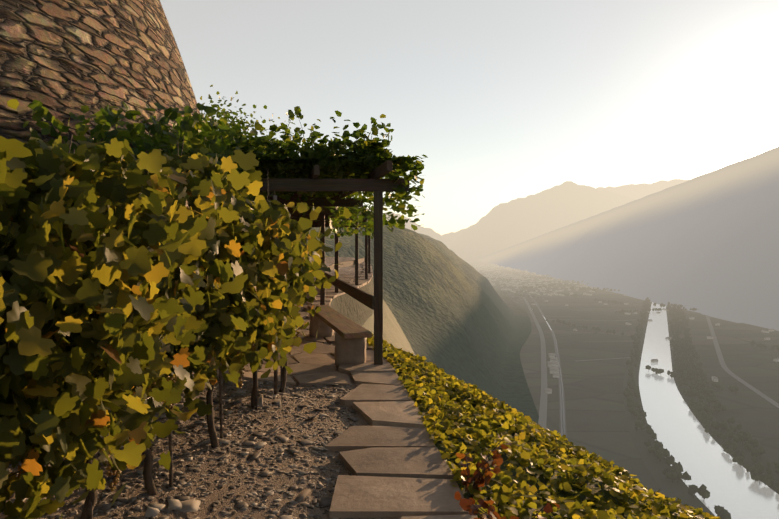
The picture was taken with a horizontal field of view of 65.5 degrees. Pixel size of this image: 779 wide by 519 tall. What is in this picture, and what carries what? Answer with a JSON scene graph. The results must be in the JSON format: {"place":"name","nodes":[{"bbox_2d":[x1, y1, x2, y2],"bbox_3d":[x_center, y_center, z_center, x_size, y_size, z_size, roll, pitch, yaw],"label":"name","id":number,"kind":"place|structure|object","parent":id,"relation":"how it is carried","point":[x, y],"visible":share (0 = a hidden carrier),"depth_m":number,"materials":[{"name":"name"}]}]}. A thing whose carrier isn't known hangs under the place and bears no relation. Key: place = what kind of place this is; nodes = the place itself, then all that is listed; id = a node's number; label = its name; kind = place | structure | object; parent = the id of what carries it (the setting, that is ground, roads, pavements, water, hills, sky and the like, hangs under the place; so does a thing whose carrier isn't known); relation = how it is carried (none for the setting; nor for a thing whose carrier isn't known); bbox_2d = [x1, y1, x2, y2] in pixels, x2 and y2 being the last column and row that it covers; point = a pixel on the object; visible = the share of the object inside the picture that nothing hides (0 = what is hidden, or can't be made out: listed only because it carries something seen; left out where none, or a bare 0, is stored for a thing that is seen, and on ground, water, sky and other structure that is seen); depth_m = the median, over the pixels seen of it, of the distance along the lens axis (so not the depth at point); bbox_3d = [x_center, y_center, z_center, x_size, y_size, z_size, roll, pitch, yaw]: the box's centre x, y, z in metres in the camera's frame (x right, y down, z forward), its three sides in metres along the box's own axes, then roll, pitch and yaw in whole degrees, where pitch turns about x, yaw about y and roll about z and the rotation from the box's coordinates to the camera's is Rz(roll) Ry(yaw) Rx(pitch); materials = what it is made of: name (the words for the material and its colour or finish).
{"place":"outdoors","nodes":[
{"label":"outdoors","id":0,"kind":"place"},
{"bbox_2d":[7,99,271,204],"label":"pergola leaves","id":1,"kind":"object","parent":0,"point":[196,130],"visible":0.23,"depth_m":6.04,"materials":[{"name":"green plant"}]},
{"bbox_2d":[0,257,400,518],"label":"ground","id":2,"kind":"structure","parent":0,"point":[242,490],"depth_m":4.22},
{"bbox_2d":[0,0,199,161],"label":"stone wall","id":3,"kind":"structure","parent":2,"relation":"on","point":[60,60],"depth_m":7.03,"materials":[{"name":"brown stone"}]},
{"bbox_2d":[4,195,282,518],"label":"vineyard stakes","id":4,"kind":"object","parent":2,"relation":"on","point":[90,511],"visible":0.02,"depth_m":4.50,"materials":[{"name":"brown wood"}]},
{"bbox_2d":[9,134,286,518],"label":"vine trunks","id":5,"kind":"object","parent":2,"relation":"on","point":[151,489],"visible":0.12,"depth_m":3.94,"materials":[{"name":"brown wood"}]},
{"bbox_2d":[0,135,285,518],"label":"vine leaves","id":6,"kind":"object","parent":5,"relation":"attached to","point":[124,308],"visible":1,"depth_m":2.38,"materials":[{"name":"green plant"}]},
{"bbox_2d":[25,329,298,491],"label":"grape bunches","id":7,"kind":"object","parent":5,"relation":"attached to","point":[116,478],"visible":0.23,"depth_m":3.22,"materials":[{"name":"food"}]},
{"bbox_2d":[191,188,351,395],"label":"vine leaves","id":8,"kind":"object","parent":5,"relation":"attached to","point":[292,282],"visible":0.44,"depth_m":4.60,"materials":[{"name":"green plant"}]},
{"bbox_2d":[2,371,373,518],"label":"path slate chips","id":9,"kind":"object","parent":2,"relation":"on","point":[180,502],"visible":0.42,"depth_m":4.21,"materials":[{"name":"grey gravel"}]},
{"bbox_2d":[149,110,427,364],"bbox_3d":[-3.617,-0.624,18.866,7.892,3.479,23.972,0,2,-1],"label":"pergola","id":10,"kind":"object","parent":2,"relation":"on","point":[370,154],"depth_m":7.77,"materials":[{"name":"brown wood"}]},
{"bbox_2d":[199,85,313,207],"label":"vine leaves","id":11,"kind":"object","parent":10,"relation":"on","point":[223,113],"depth_m":14.33,"materials":[{"name":"green plant"}]},
{"bbox_2d":[218,157,402,219],"bbox_3d":[-3.591,-1.624,18.754,7.552,0.192,23.800,0,2,-1],"label":"pergola vine","id":12,"kind":"object","parent":10,"relation":"on","point":[338,158],"depth_m":8.66,"materials":[{"name":"green plant"}]},
{"bbox_2d":[283,113,376,154],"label":"pergola vine shoots","id":13,"kind":"object","parent":10,"relation":"on","point":[303,134],"visible":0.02,"depth_m":7.74,"materials":[{"name":"green plant"}]},
{"bbox_2d":[182,106,378,148],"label":"pergola leaves","id":14,"kind":"object","parent":13,"relation":"attached to","point":[297,109],"visible":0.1,"depth_m":8.16,"materials":[{"name":"green plant"}]},
{"bbox_2d":[306,286,319,301],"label":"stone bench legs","id":15,"kind":"object","parent":2,"relation":"on","point":[317,289],"visible":0.02,"depth_m":16.59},
{"bbox_2d":[191,264,477,518],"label":"flagstone paving","id":16,"kind":"structure","parent":2,"relation":"on","point":[395,464],"depth_m":4.81,"materials":[{"name":"stone"}]},
{"bbox_2d":[309,313,366,367],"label":"bench supports","id":17,"kind":"object","parent":16,"relation":"on","point":[350,351],"visible":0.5,"depth_m":7.88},
{"bbox_2d":[307,305,371,338],"bbox_3d":[-0.841,0.900,9.210,0.360,0.065,3.391,0,2,-15],"label":"bench plank","id":18,"kind":"object","parent":17,"relation":"on","point":[343,326],"visible":0.96,"depth_m":8.44,"materials":[{"name":"brown wood"}]},
{"bbox_2d":[369,210,452,245],"bbox_3d":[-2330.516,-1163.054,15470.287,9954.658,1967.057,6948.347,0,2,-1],"label":"mountain","id":19,"kind":"structure","parent":0,"point":[431,233],"depth_m":17907.65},
{"bbox_2d":[307,225,538,423],"bbox_3d":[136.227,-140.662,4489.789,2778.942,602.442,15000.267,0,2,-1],"label":"hillside terrain","id":20,"kind":"structure","parent":0,"point":[452,311],"depth_m":1277.77,"materials":[{"name":"green plant"}]},
{"bbox_2d":[330,276,373,325],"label":"terrace retaining wall","id":21,"kind":"structure","parent":20,"relation":"on","point":[352,309],"depth_m":20.41,"materials":[{"name":"beige stone"}]},
{"bbox_2d":[454,434,579,518],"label":"vine","id":22,"kind":"object","parent":20,"relation":"on","point":[466,505],"depth_m":3.75,"materials":[{"name":"orange plant"}]},
{"bbox_2d":[362,300,679,518],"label":"slope","id":23,"kind":"structure","parent":20,"relation":"on","point":[394,335],"depth_m":4.73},
{"bbox_2d":[366,333,720,518],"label":"vine leaves","id":24,"kind":"object","parent":23,"relation":"on","point":[616,479],"visible":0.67,"depth_m":4.82,"materials":[{"name":"green plant"}]},
{"bbox_2d":[160,0,778,234],"label":"sky","id":25,"kind":"structure","parent":0,"point":[505,101],"materials":[{"name":"white"}]},
{"bbox_2d":[474,261,566,437],"bbox_3d":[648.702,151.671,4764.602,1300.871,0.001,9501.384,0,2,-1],"label":"railway","id":26,"kind":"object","parent":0,"point":[562,424],"depth_m":1233.58,"materials":[{"name":"grey"}]},
{"bbox_2d":[447,181,634,260],"bbox_3d":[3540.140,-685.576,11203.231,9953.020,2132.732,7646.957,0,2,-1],"label":"mountain","id":27,"kind":"structure","parent":0,"point":[500,226],"depth_m":12346.91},
{"bbox_2d":[441,179,688,240],"bbox_3d":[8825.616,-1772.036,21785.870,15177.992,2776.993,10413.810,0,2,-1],"label":"mountain","id":28,"kind":"structure","parent":0,"point":[635,191],"depth_m":24406.88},
{"bbox_2d":[466,261,778,496],"bbox_3d":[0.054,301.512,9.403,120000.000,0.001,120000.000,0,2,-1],"label":"valley floor","id":29,"kind":"structure","parent":0,"point":[596,422],"depth_m":1450.82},
{"bbox_2d":[469,261,547,430],"bbox_3d":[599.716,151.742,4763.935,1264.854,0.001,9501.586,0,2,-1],"label":"road beside rail","id":30,"kind":"structure","parent":29,"relation":"on","point":[542,420],"depth_m":1352.56,"materials":[{"name":"grey asphalt"}]},
{"bbox_2d":[474,264,778,393],"bbox_3d":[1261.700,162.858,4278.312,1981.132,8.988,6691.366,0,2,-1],"label":"town building walls","id":31,"kind":"structure","parent":29,"relation":"on","point":[551,294],"depth_m":3844.21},
{"bbox_2d":[477,264,778,390],"bbox_3d":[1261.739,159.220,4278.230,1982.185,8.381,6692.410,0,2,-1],"label":"town building roofs","id":32,"kind":"structure","parent":31,"relation":"on","point":[553,368],"depth_m":2842.06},
{"bbox_2d":[488,275,778,518],"bbox_3d":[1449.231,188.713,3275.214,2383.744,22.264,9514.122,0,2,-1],"label":"trees","id":33,"kind":"object","parent":29,"relation":"on","point":[658,450],"visible":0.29,"depth_m":1136.03,"materials":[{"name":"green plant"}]},
{"bbox_2d":[479,147,778,330],"bbox_3d":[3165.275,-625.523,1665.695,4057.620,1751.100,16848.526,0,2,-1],"label":"mountain","id":34,"kind":"structure","parent":0,"point":[707,244],"depth_m":3617.61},
{"bbox_2d":[623,302,778,515],"bbox_3d":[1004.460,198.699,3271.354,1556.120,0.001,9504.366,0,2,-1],"label":"river bank ground","id":35,"kind":"structure","parent":0,"point":[656,467],"depth_m":904.18,"materials":[{"name":"grey"}]},
{"bbox_2d":[639,302,778,518],"bbox_3d":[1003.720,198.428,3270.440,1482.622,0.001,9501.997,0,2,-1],"label":"river water","id":36,"kind":"structure","parent":0,"point":[695,449],"depth_m":894.42,"materials":[{"name":"white liquid"}]},
{"bbox_2d":[706,315,778,407],"bbox_3d":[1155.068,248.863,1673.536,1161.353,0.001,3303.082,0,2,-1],"label":"road","id":37,"kind":"structure","parent":0,"point":[726,369],"depth_m":1437.73,"materials":[{"name":"grey asphalt"}]}
]}

